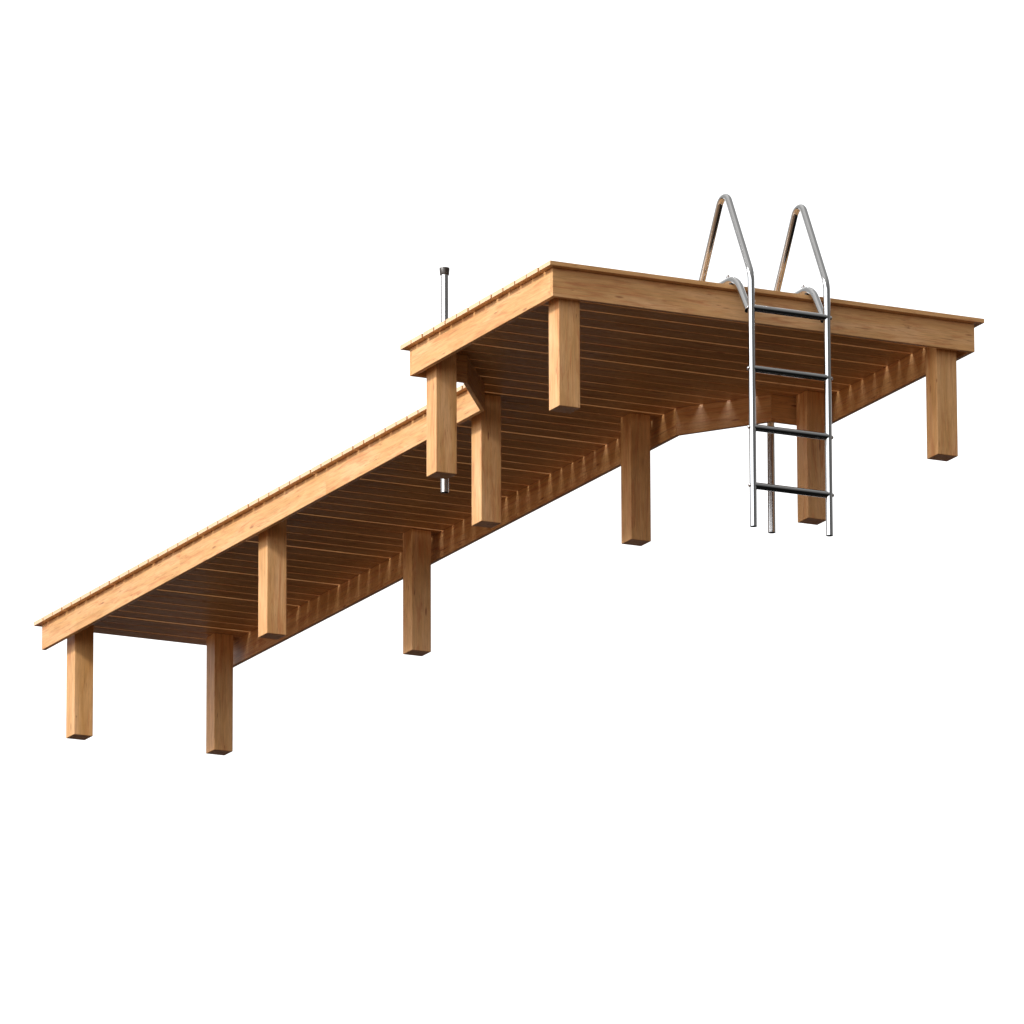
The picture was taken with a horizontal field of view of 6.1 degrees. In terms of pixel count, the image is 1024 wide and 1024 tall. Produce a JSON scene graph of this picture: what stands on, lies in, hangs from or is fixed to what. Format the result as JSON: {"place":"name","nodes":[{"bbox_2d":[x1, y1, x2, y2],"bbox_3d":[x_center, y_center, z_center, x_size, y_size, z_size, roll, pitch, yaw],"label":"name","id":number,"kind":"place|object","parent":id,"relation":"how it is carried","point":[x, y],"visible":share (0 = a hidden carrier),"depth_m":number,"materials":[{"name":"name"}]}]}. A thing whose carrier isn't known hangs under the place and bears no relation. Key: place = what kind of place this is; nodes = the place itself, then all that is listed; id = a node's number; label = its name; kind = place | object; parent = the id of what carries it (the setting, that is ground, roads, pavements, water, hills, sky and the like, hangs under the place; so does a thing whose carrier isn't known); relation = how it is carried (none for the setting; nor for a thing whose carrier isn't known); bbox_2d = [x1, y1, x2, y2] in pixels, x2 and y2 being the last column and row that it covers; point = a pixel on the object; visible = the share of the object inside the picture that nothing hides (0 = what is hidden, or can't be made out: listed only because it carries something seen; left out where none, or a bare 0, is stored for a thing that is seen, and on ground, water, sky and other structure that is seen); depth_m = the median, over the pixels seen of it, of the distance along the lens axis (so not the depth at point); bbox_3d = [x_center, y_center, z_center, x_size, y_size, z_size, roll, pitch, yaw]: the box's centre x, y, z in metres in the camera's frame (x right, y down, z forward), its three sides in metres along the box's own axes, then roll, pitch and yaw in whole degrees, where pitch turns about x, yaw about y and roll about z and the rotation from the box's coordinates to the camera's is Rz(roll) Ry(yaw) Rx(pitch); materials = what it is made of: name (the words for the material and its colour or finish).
{"place":"outdoors","nodes":[
{"label":"outdoors","id":0,"kind":"place"},
{"bbox_2d":[34,260,983,754],"bbox_3d":[-0.472,0.142,55.026,2.632,0.759,8.425,7,-16,-25],"label":"wooden dock","id":1,"kind":"object","parent":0,"point":[572,376],"visible":0.98,"depth_m":53.65,"materials":[{"name":"brown wood"}]},
{"bbox_2d":[439,267,449,493],"bbox_3d":[-0.370,-0.726,52.667,0.057,1.281,0.057,7,-16,-25],"label":"anchor pole","id":2,"kind":"object","parent":1,"relation":"attached to","point":[444,273],"visible":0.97,"depth_m":52.76,"materials":[{"name":"metal"}]},
{"bbox_2d":[699,193,833,536],"bbox_3d":[1.339,-0.753,51.471,0.529,1.922,0.693,7,-16,-25],"label":"swim ladder","id":3,"kind":"object","parent":1,"relation":"attached to","point":[822,314],"visible":1,"depth_m":51.20,"materials":[{"name":"metal"}]},
{"bbox_2d":[767,422,775,533],"bbox_3d":[1.445,-0.505,53.531,0.057,1.281,0.057,7,-16,-25],"label":"anchor pole","id":4,"kind":"object","parent":1,"relation":"attached to","point":[771,479],"visible":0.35,"depth_m":53.43,"materials":[{"name":"metal"}]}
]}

